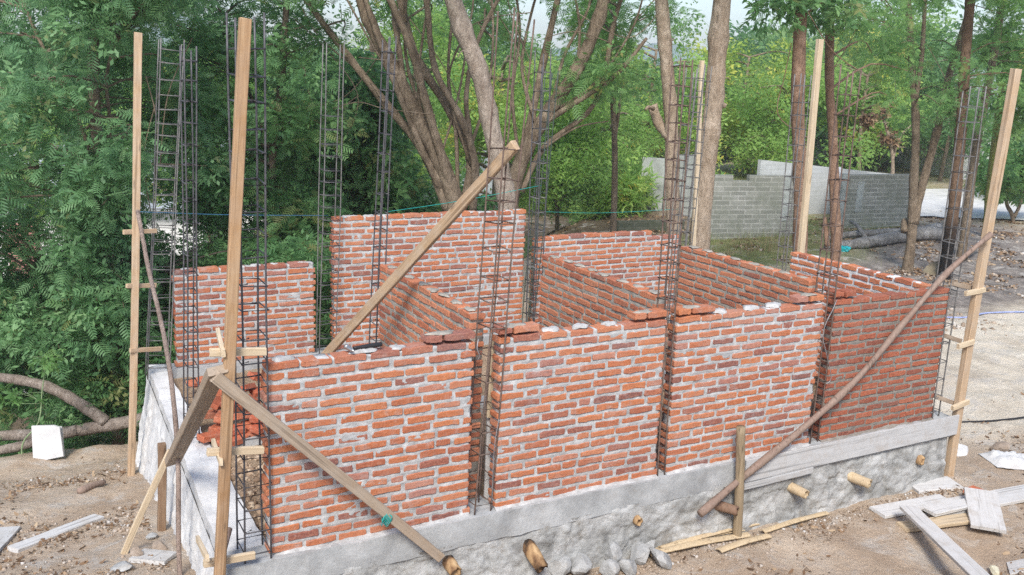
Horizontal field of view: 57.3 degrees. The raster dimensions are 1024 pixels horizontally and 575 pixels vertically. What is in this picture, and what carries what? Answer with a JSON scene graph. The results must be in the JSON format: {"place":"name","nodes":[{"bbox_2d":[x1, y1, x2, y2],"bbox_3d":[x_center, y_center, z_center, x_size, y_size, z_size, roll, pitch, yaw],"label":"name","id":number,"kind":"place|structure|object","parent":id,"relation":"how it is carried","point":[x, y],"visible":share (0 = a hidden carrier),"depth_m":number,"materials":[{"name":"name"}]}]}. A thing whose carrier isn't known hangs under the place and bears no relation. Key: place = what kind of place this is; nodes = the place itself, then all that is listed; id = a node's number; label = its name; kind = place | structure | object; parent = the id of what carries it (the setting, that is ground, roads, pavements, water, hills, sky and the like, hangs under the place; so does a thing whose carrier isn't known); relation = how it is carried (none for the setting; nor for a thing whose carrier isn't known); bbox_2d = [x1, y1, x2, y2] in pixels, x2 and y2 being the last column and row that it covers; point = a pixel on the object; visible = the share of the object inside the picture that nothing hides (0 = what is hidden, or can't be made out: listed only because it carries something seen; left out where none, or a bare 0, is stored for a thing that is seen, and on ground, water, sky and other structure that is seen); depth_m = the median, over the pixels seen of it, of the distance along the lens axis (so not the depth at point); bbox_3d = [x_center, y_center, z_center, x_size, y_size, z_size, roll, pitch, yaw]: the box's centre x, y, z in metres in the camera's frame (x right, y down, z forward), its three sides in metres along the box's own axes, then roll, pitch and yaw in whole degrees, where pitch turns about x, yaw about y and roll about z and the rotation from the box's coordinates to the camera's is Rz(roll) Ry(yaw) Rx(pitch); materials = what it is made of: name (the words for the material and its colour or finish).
{"place":"outdoors","nodes":[
{"label":"outdoors","id":0,"kind":"place"},
{"bbox_2d":[231,445,265,538],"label":"gravel","id":1,"kind":"structure","parent":0,"point":[251,491],"depth_m":6.88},
{"bbox_2d":[20,12,812,65],"bbox_3d":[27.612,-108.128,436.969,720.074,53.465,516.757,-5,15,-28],"label":"hill","id":2,"kind":"structure","parent":0,"point":[652,52],"depth_m":432.90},
{"bbox_2d":[0,132,1023,574],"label":"ground","id":3,"kind":"structure","parent":0,"point":[880,546],"depth_m":8.47,"materials":[{"name":"soil"}]},
{"bbox_2d":[0,348,65,453],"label":"sapling","id":4,"kind":"object","parent":3,"relation":"on","point":[46,367],"visible":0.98,"depth_m":9.60,"materials":[{"name":"green plant"}]},
{"bbox_2d":[31,425,63,459],"bbox_3d":[-4.777,1.608,9.640,0.360,0.366,0.140,2,13,0],"label":"fibre sheet","id":5,"kind":"object","parent":3,"relation":"on","point":[47,443],"visible":1,"depth_m":9.63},
{"bbox_2d":[7,514,103,552],"bbox_3d":[-3.520,1.901,7.266,0.119,0.043,0.796,8,8,23],"label":"plank","id":6,"kind":"object","parent":3,"relation":"on","point":[23,545],"visible":0.96,"depth_m":7.21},
{"bbox_2d":[0,373,140,454],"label":"fallen branch","id":7,"kind":"object","parent":3,"relation":"on","point":[102,422],"visible":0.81,"depth_m":10.32,"materials":[{"name":"wood"}]},
{"bbox_2d":[0,181,182,424],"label":"leafy bush","id":8,"kind":"object","parent":3,"relation":"on","point":[23,302],"visible":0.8,"depth_m":10.60,"materials":[{"name":"green plant"}]},
{"bbox_2d":[0,145,212,277],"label":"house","id":9,"kind":"structure","parent":3,"relation":"on","point":[162,221],"depth_m":26.44,"materials":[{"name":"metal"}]},
{"bbox_2d":[0,0,247,444],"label":"feathery tree","id":10,"kind":"object","parent":3,"relation":"on","point":[95,47],"visible":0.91,"depth_m":9.92,"materials":[{"name":"green plant"}]},
{"bbox_2d":[123,32,161,475],"bbox_3d":[-3.406,-0.190,8.549,0.393,4.144,0.126,-9,17,-42],"label":"timber post","id":11,"kind":"object","parent":3,"relation":"on","point":[134,285],"visible":0.93,"depth_m":8.49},
{"bbox_2d":[121,449,168,554],"bbox_3d":[-2.594,1.528,6.655,0.054,0.906,0.033,20,14,-32],"label":"timber brace","id":12,"kind":"object","parent":3,"relation":"on","point":[143,507],"visible":0.92,"depth_m":6.65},
{"bbox_2d":[0,213,293,432],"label":"leafy bush","id":13,"kind":"object","parent":3,"relation":"on","point":[99,388],"visible":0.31,"depth_m":11.07,"materials":[{"name":"green plant"}]},
{"bbox_2d":[129,548,175,564],"bbox_3d":[-2.553,1.918,6.679,0.268,0.038,0.240,4,-1,5],"label":"plank","id":14,"kind":"object","parent":3,"relation":"on","point":[162,557],"visible":0.8,"depth_m":6.62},
{"bbox_2d":[136,210,182,574],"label":"sapling rod","id":15,"kind":"object","parent":3,"relation":"on","point":[174,411],"visible":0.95,"depth_m":6.62,"materials":[{"name":"brown wood"}]},
{"bbox_2d":[157,442,166,531],"bbox_3d":[-2.703,1.580,7.233,0.071,0.804,0.059,-3,15,-29],"label":"stake","id":16,"kind":"object","parent":3,"relation":"on","point":[162,498],"visible":0.7,"depth_m":7.22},
{"bbox_2d":[105,31,289,243],"bbox_3d":[-6.482,-2.007,20.087,4.128,7.113,5.836,-5,15,-28],"label":"leafy tree","id":17,"kind":"object","parent":3,"relation":"on","point":[251,84],"visible":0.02,"depth_m":19.26,"materials":[{"name":"green plant"}]},
{"bbox_2d":[196,17,266,574],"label":"timber post","id":18,"kind":"object","parent":3,"relation":"on","point":[228,350],"visible":0.98,"depth_m":5.16,"materials":[{"name":"wood"}]},
{"bbox_2d":[165,364,227,466],"bbox_3d":[-2.015,0.846,5.902,0.118,0.061,1.837,-14,-18,-33],"label":"timber brace","id":19,"kind":"object","parent":18,"relation":"attached to","point":[203,399],"visible":0.93,"depth_m":5.73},
{"bbox_2d":[210,371,444,561],"bbox_3d":[-1.052,1.141,5.687,0.075,2.052,0.042,-48,32,-11],"label":"timber brace","id":20,"kind":"object","parent":18,"relation":"attached to","point":[241,397],"visible":1,"depth_m":5.57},
{"bbox_2d":[116,0,377,295],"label":"feathery tree","id":21,"kind":"object","parent":3,"relation":"on","point":[295,123],"visible":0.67,"depth_m":12.34,"materials":[{"name":"green plant"}]},
{"bbox_2d":[0,235,531,456],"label":"undergrowth","id":22,"kind":"object","parent":3,"relation":"on","point":[82,441],"visible":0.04,"depth_m":11.00,"materials":[{"name":"green plant"}]},
{"bbox_2d":[242,225,331,347],"bbox_3d":[-2.306,0.327,11.576,2.102,2.454,2.531,-1,13,-14],"label":"leafy bush","id":23,"kind":"object","parent":3,"relation":"on","point":[302,254],"visible":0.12,"depth_m":10.84,"materials":[{"name":"green plant"}]},
{"bbox_2d":[263,39,497,291],"bbox_3d":[-2.224,-1.817,16.290,4.854,4.872,4.808,1,13,-6],"label":"broadleaf tree","id":24,"kind":"object","parent":3,"relation":"on","point":[359,172],"visible":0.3,"depth_m":14.71,"materials":[{"name":"green plant"}]},
{"bbox_2d":[339,0,487,194],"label":"leafy tree","id":25,"kind":"object","parent":3,"relation":"on","point":[438,39],"visible":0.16,"depth_m":24.02,"materials":[{"name":"green plant"}]},
{"bbox_2d":[301,0,531,211],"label":"spreading tree","id":26,"kind":"object","parent":3,"relation":"on","point":[419,128],"visible":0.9,"depth_m":12.29,"materials":[{"name":"green plant"}]},
{"bbox_2d":[401,0,542,133],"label":"leafy tree","id":27,"kind":"object","parent":3,"relation":"on","point":[438,3],"visible":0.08,"depth_m":27.83,"materials":[{"name":"green plant"}]},
{"bbox_2d":[444,0,515,209],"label":"pale tree","id":28,"kind":"object","parent":3,"relation":"on","point":[464,33],"visible":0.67,"depth_m":10.97,"materials":[{"name":"brown plant"}]},
{"bbox_2d":[428,42,569,211],"bbox_3d":[-0.387,-3.019,21.978,3.328,5.639,5.705,4,13,9],"label":"leafy tree","id":29,"kind":"object","parent":3,"relation":"on","point":[500,97],"visible":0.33,"depth_m":20.90,"materials":[{"name":"green plant"}]},
{"bbox_2d":[0,2,1022,196],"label":"woods","id":30,"kind":"object","parent":3,"relation":"on","point":[743,35],"visible":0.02,"depth_m":43.89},
{"bbox_2d":[0,392,1023,574],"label":"leaf litter","id":31,"kind":"object","parent":3,"relation":"on","point":[68,534],"visible":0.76,"depth_m":7.50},
{"bbox_2d":[135,313,949,574],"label":"foundation","id":32,"kind":"object","parent":3,"relation":"on","point":[485,540],"visible":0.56,"depth_m":6.99,"materials":[{"name":"concrete"}]},
{"bbox_2d":[145,38,184,379],"bbox_3d":[-3.247,-0.693,8.752,0.215,3.188,0.150,0,12,-29],"label":"rebar cage","id":33,"kind":"object","parent":32,"relation":"on","point":[152,251],"visible":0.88,"depth_m":8.74,"materials":[{"name":"grey metal"}]},
{"bbox_2d":[179,43,199,442],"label":"rebar cage","id":34,"kind":"object","parent":32,"relation":"on","point":[185,164],"visible":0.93,"depth_m":7.06,"materials":[{"name":"metal"}]},
{"bbox_2d":[171,261,315,366],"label":"brick wall","id":35,"kind":"structure","parent":32,"relation":"on","point":[291,312],"depth_m":9.45,"materials":[{"name":"brick"}]},
{"bbox_2d":[226,12,271,563],"bbox_3d":[-1.516,0.100,5.426,0.174,3.262,0.226,-4,15,-29],"label":"rebar cage","id":36,"kind":"object","parent":32,"relation":"on","point":[256,178],"visible":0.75,"depth_m":5.40,"materials":[{"name":"metal"}]},
{"bbox_2d":[316,41,344,353],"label":"rebar cage","id":37,"kind":"object","parent":32,"relation":"on","point":[323,206],"visible":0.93,"depth_m":9.52,"materials":[{"name":"grey metal"}]},
{"bbox_2d":[260,328,475,557],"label":"brick wall","id":38,"kind":"structure","parent":32,"relation":"on","point":[390,427],"depth_m":5.91,"materials":[{"name":"brick"}]},
{"bbox_2d":[321,140,519,353],"bbox_3d":[-1.035,0.084,7.177,0.054,0.086,3.791,-21,-17,-48],"label":"timber brace","id":39,"kind":"object","parent":38,"relation":"on","point":[472,192],"visible":0.67,"depth_m":6.68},
{"bbox_2d":[369,36,396,347],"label":"rebar cage","id":40,"kind":"object","parent":32,"relation":"on","point":[383,154],"visible":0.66,"depth_m":7.68,"materials":[{"name":"metal"}]},
{"bbox_2d":[329,208,525,349],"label":"brick wall","id":41,"kind":"structure","parent":32,"relation":"on","point":[449,262],"depth_m":10.28,"materials":[{"name":"brick"}]},
{"bbox_2d":[378,264,484,498],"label":"brick wall","id":42,"kind":"structure","parent":32,"relation":"on","point":[412,308],"depth_m":6.96,"materials":[{"name":"brick"}]},
{"bbox_2d":[174,331,816,539],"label":"brick wall","id":43,"kind":"structure","parent":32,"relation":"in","point":[206,424],"depth_m":8.36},
{"bbox_2d":[468,7,534,514],"bbox_3d":[-0.108,-0.075,6.167,0.171,3.390,0.195,-3,14,-35],"label":"rebar cage","id":44,"kind":"object","parent":32,"relation":"on","point":[487,382],"visible":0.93,"depth_m":6.14,"materials":[{"name":"metal"}]},
{"bbox_2d":[523,539,547,573],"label":"bamboo stub","id":45,"kind":"object","parent":32,"relation":"attached to","point":[534,556],"visible":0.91,"depth_m":6.59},
{"bbox_2d":[525,48,551,321],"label":"rebar cage","id":46,"kind":"object","parent":32,"relation":"on","point":[541,91],"visible":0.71,"depth_m":8.41,"materials":[{"name":"metal"}]},
{"bbox_2d":[522,70,558,321],"bbox_3d":[0.311,-0.931,10.734,0.117,3.051,0.146,-2,13,-32],"label":"rebar cage","id":47,"kind":"object","parent":32,"relation":"on","point":[531,223],"visible":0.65,"depth_m":10.71,"materials":[{"name":"grey metal"}]},
{"bbox_2d":[488,308,668,510],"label":"brick wall","id":48,"kind":"structure","parent":32,"relation":"on","point":[580,409],"depth_m":6.65,"materials":[{"name":"brick"}]},
{"bbox_2d":[538,254,666,329],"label":"brick wall","id":49,"kind":"structure","parent":32,"relation":"on","point":[572,293],"depth_m":7.93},
{"bbox_2d":[528,230,678,323],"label":"brick wall","id":50,"kind":"structure","parent":32,"relation":"on","point":[631,256],"depth_m":11.48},
{"bbox_2d":[655,57,693,475],"bbox_3d":[1.146,-0.065,6.875,0.096,3.153,0.156,-6,15,-28],"label":"rebar cage","id":51,"kind":"object","parent":32,"relation":"on","point":[681,105],"visible":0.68,"depth_m":6.77,"materials":[{"name":"metal"}]},
{"bbox_2d":[664,67,704,365],"bbox_3d":[1.667,-0.598,9.336,0.128,3.134,0.164,-5,15,-34],"label":"rebar cage","id":52,"kind":"object","parent":32,"relation":"on","point":[684,155],"visible":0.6,"depth_m":9.24,"materials":[{"name":"grey metal"}]},
{"bbox_2d":[675,64,711,288],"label":"rebar cage","id":53,"kind":"object","parent":32,"relation":"on","point":[700,165],"visible":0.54,"depth_m":11.69,"materials":[{"name":"grey metal"}]},
{"bbox_2d":[657,292,823,474],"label":"brick wall","id":54,"kind":"structure","parent":32,"relation":"on","point":[751,368],"depth_m":7.36,"materials":[{"name":"brick"}]},
{"bbox_2d":[676,245,817,308],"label":"brick wall","id":55,"kind":"structure","parent":32,"relation":"on","point":[716,280],"depth_m":8.65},
{"bbox_2d":[776,73,811,270],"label":"rebar cage","id":56,"kind":"object","parent":32,"relation":"on","point":[794,176],"visible":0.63,"depth_m":9.89,"materials":[{"name":"grey metal"}]},
{"bbox_2d":[807,65,861,443],"bbox_3d":[2.584,-0.189,7.654,0.112,3.163,0.153,-5,15,-28],"label":"rebar cage","id":57,"kind":"object","parent":32,"relation":"on","point":[848,115],"visible":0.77,"depth_m":7.56,"materials":[{"name":"metal"}]},
{"bbox_2d":[744,414,959,482],"bbox_3d":[3.013,1.376,8.130,2.616,0.200,0.019,-5,15,-28],"label":"formwork board","id":58,"kind":"object","parent":32,"relation":"attached to","point":[822,454],"visible":0.98,"depth_m":8.09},
{"bbox_2d":[789,252,931,377],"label":"brick wall","id":59,"kind":"structure","parent":32,"relation":"on","point":[860,280],"depth_m":9.27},
{"bbox_2d":[810,286,949,442],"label":"brick wall","id":60,"kind":"structure","parent":32,"relation":"on","point":[894,386],"depth_m":8.14,"materials":[{"name":"brick"}]},
{"bbox_2d":[932,86,986,418],"bbox_3d":[3.930,-0.246,8.398,0.137,3.053,0.165,-7,16,-34],"label":"rebar cage","id":61,"kind":"object","parent":32,"relation":"on","point":[959,227],"visible":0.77,"depth_m":8.30,"materials":[{"name":"grey metal"}]},
{"bbox_2d":[504,57,622,231],"bbox_3d":[1.248,-3.645,24.586,3.152,4.756,5.805,0,13,-9],"label":"leafy tree","id":62,"kind":"object","parent":3,"relation":"on","point":[583,155],"visible":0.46,"depth_m":23.66,"materials":[{"name":"green plant"}]},
{"bbox_2d":[487,0,659,208],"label":"leaning tree","id":63,"kind":"object","parent":3,"relation":"on","point":[576,70],"visible":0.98,"depth_m":13.29,"materials":[{"name":"green plant"}]},
{"bbox_2d":[558,53,664,180],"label":"leafy tree","id":64,"kind":"object","parent":3,"relation":"on","point":[602,129],"visible":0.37,"depth_m":26.35,"materials":[{"name":"green plant"}]},
{"bbox_2d":[539,0,707,231],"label":"slender tree","id":65,"kind":"object","parent":3,"relation":"on","point":[614,134],"visible":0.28,"depth_m":17.15,"materials":[{"name":"green plant"}]},
{"bbox_2d":[525,157,735,224],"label":"undergrowth","id":66,"kind":"object","parent":3,"relation":"on","point":[634,188],"visible":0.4,"depth_m":24.78,"materials":[{"name":"green plant"}]},
{"bbox_2d":[616,220,684,231],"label":"block wall","id":67,"kind":"structure","parent":3,"relation":"on","point":[633,225],"depth_m":22.16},
{"bbox_2d":[568,19,733,170],"bbox_3d":[4.925,-6.497,33.488,6.308,6.294,6.386,3,13,3],"label":"leafy tree","id":68,"kind":"object","parent":3,"relation":"on","point":[684,115],"visible":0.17,"depth_m":32.39,"materials":[{"name":"green plant"}]},
{"bbox_2d":[640,157,664,210],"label":"block wall","id":69,"kind":"structure","parent":3,"relation":"on","point":[658,165],"depth_m":25.87,"materials":[{"name":"grey paint"}]},
{"bbox_2d":[644,0,680,304],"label":"tan tree","id":70,"kind":"object","parent":3,"relation":"on","point":[664,40],"visible":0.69,"depth_m":13.16,"materials":[{"name":"brown plant"}]},
{"bbox_2d":[691,60,704,245],"bbox_3d":[2.399,-1.019,12.322,0.210,3.826,0.056,-5,15,-28],"label":"timber post","id":71,"kind":"object","parent":3,"relation":"on","point":[701,71],"visible":0.49,"depth_m":12.14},
{"bbox_2d":[649,532,750,556],"bbox_3d":[1.477,2.009,7.363,1.004,0.074,0.085,-5,15,-28],"label":"plank","id":72,"kind":"object","parent":3,"relation":"on","point":[690,544],"visible":0.83,"depth_m":7.35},
{"bbox_2d":[689,0,730,249],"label":"tan tree","id":73,"kind":"object","parent":3,"relation":"on","point":[718,37],"visible":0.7,"depth_m":12.48,"materials":[{"name":"brown plant"}]},
{"bbox_2d":[733,425,745,539],"bbox_3d":[1.801,1.583,7.443,0.157,1.033,0.078,-5,15,-28],"label":"round stake","id":74,"kind":"object","parent":3,"relation":"on","point":[739,477],"visible":0.86,"depth_m":7.40,"materials":[{"name":"brown wood"}]},
{"bbox_2d":[697,232,993,516],"bbox_3d":[2.817,0.633,7.774,3.094,2.097,0.148,-5,15,-28],"label":"round pole","id":75,"kind":"object","parent":74,"relation":"on","point":[752,469],"visible":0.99,"depth_m":7.82,"materials":[{"name":"brown wood"}]},
{"bbox_2d":[675,29,816,172],"bbox_3d":[9.314,-7.241,37.110,6.158,5.824,5.871,4,13,9],"label":"leafy tree","id":76,"kind":"object","parent":3,"relation":"on","point":[735,128],"visible":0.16,"depth_m":36.76,"materials":[{"name":"green plant"}]},
{"bbox_2d":[711,174,793,239],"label":"block wall","id":77,"kind":"structure","parent":3,"relation":"on","point":[751,203],"depth_m":21.65,"materials":[{"name":"grey paint"}]},
{"bbox_2d":[523,211,1023,291],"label":"leaf litter","id":78,"kind":"object","parent":3,"relation":"on","point":[1001,253],"visible":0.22,"depth_m":20.97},
{"bbox_2d":[720,55,856,174],"bbox_3d":[9.999,-6.371,35.339,5.036,4.870,6.313,4,13,7],"label":"leafy tree","id":79,"kind":"object","parent":3,"relation":"on","point":[775,152],"visible":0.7,"depth_m":34.25,"materials":[{"name":"green plant"}]},
{"bbox_2d":[738,0,869,252],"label":"reddish tree","id":80,"kind":"object","parent":3,"relation":"on","point":[797,11],"visible":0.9,"depth_m":12.88,"materials":[{"name":"green plant"}]},
{"bbox_2d":[797,39,823,252],"bbox_3d":[3.250,-0.666,10.483,0.163,4.088,0.070,-5,15,-28],"label":"timber post","id":81,"kind":"object","parent":3,"relation":"on","point":[810,141],"visible":0.57,"depth_m":10.25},
{"bbox_2d":[651,213,981,273],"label":"grass","id":82,"kind":"structure","parent":3,"relation":"on","point":[817,224],"depth_m":20.93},
{"bbox_2d":[757,159,886,213],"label":"block wall","id":83,"kind":"structure","parent":3,"relation":"on","point":[819,180],"depth_m":26.58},
{"bbox_2d":[805,37,936,170],"bbox_3d":[13.242,-6.579,35.501,5.081,5.472,7.259,7,14,18],"label":"leafy tree","id":84,"kind":"object","parent":3,"relation":"on","point":[860,138],"visible":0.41,"depth_m":35.16,"materials":[{"name":"green plant"}]},
{"bbox_2d":[807,0,937,260],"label":"reddish tree","id":85,"kind":"object","parent":3,"relation":"on","point":[830,86],"visible":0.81,"depth_m":15.04,"materials":[{"name":"green plant"}]},
{"bbox_2d":[840,173,908,228],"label":"block wall","id":86,"kind":"structure","parent":3,"relation":"on","point":[877,198],"depth_m":23.46,"materials":[{"name":"grey paint"}]},
{"bbox_2d":[742,224,1023,335],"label":"gravel","id":87,"kind":"structure","parent":3,"relation":"on","point":[963,323],"depth_m":18.65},
{"bbox_2d":[856,102,910,173],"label":"tree","id":88,"kind":"object","parent":3,"relation":"on","point":[867,122],"visible":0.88,"depth_m":25.46,"materials":[{"name":"beige plant"}]},
{"bbox_2d":[823,220,944,250],"bbox_3d":[8.239,-1.246,21.545,3.807,0.496,1.698,-3,14,-23],"label":"fallen log","id":89,"kind":"object","parent":3,"relation":"on","point":[885,237],"visible":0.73,"depth_m":21.10,"materials":[{"name":"wood"}]},
{"bbox_2d":[824,0,957,170],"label":"leafy tree","id":90,"kind":"object","parent":3,"relation":"on","point":[934,30],"visible":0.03,"depth_m":39.51,"materials":[{"name":"green plant"}]},
{"bbox_2d":[869,494,950,518],"bbox_3d":[3.511,1.913,8.208,0.792,0.035,0.197,-4,14,-21],"label":"plank","id":91,"kind":"object","parent":3,"relation":"on","point":[888,510],"visible":0.68,"depth_m":8.18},
{"bbox_2d":[843,0,1002,271],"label":"forked tree","id":92,"kind":"object","parent":3,"relation":"on","point":[910,222],"visible":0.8,"depth_m":18.11,"materials":[{"name":"green plant"}]},
{"bbox_2d":[896,513,969,531],"bbox_3d":[3.597,1.988,7.931,0.727,0.037,0.148,-2,14,-18],"label":"plank","id":93,"kind":"object","parent":3,"relation":"on","point":[943,521],"visible":0.74,"depth_m":7.91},
{"bbox_2d":[923,499,966,516],"bbox_3d":[3.788,1.901,8.104,0.469,0.036,0.136,-5,15,-22],"label":"plank","id":94,"kind":"object","parent":93,"relation":"on","point":[936,510],"visible":1,"depth_m":8.07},
{"bbox_2d":[964,487,1006,533],"bbox_3d":[4.070,1.912,8.077,0.276,0.037,0.607,7,22,18],"label":"plank","id":95,"kind":"object","parent":94,"relation":"on","point":[984,511],"visible":1,"depth_m":8.04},
{"bbox_2d":[912,476,963,493],"bbox_3d":[3.913,1.832,8.709,0.461,0.036,0.265,-3,14,-9],"label":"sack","id":96,"kind":"object","parent":3,"relation":"on","point":[945,482],"visible":0.71,"depth_m":8.66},
{"bbox_2d":[899,505,988,574],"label":"plank","id":97,"kind":"object","parent":3,"relation":"on","point":[957,555],"visible":1,"depth_m":7.30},
{"bbox_2d":[902,30,997,181],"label":"leafy tree","id":98,"kind":"object","parent":3,"relation":"on","point":[946,140],"visible":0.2,"depth_m":37.30,"materials":[{"name":"green plant"}]},
{"bbox_2d":[901,69,1020,179],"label":"house","id":99,"kind":"structure","parent":3,"relation":"on","point":[906,160],"depth_m":40.50,"materials":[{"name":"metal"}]},
{"bbox_2d":[909,0,1023,279],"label":"charred tree","id":100,"kind":"object","parent":3,"relation":"on","point":[964,67],"visible":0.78,"depth_m":17.59,"materials":[{"name":"green plant"}]},
{"bbox_2d":[921,485,1023,515],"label":"plank","id":101,"kind":"object","parent":3,"relation":"on","point":[1011,495],"visible":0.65,"depth_m":8.42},
{"bbox_2d":[936,68,1021,476],"bbox_3d":[4.120,-0.008,8.437,0.396,3.836,0.157,-5,15,-28],"label":"timber post","id":102,"kind":"object","parent":3,"relation":"on","point":[976,290],"visible":0.96,"depth_m":8.43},
{"bbox_2d":[956,0,1023,256],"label":"leaning tree","id":103,"kind":"object","parent":3,"relation":"on","point":[1013,10],"visible":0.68,"depth_m":19.15,"materials":[{"name":"green plant"}]},
{"bbox_2d":[963,128,1023,221],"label":"tree","id":104,"kind":"object","parent":3,"relation":"on","point":[1012,189],"visible":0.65,"depth_m":26.01,"materials":[{"name":"green plant"}]},
{"bbox_2d":[970,16,1023,232],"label":"mossy tree","id":105,"kind":"object","parent":3,"relation":"on","point":[1016,124],"visible":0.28,"depth_m":20.68,"materials":[{"name":"green plant"}]},
{"bbox_2d":[978,450,1023,469],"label":"cement sack","id":106,"kind":"object","parent":3,"relation":"on","point":[1008,460],"visible":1,"depth_m":9.25,"materials":[{"name":"paper"}]},
{"bbox_2d":[0,462,1023,574],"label":"gravel","id":107,"kind":"structure","parent":0,"point":[860,508],"depth_m":7.46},
{"bbox_2d":[1,0,1023,54],"label":"sky","id":108,"kind":"structure","parent":0,"point":[737,12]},
{"bbox_2d":[920,189,1023,219],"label":"road","id":109,"kind":"structure","parent":0,"point":[934,202],"depth_m":29.43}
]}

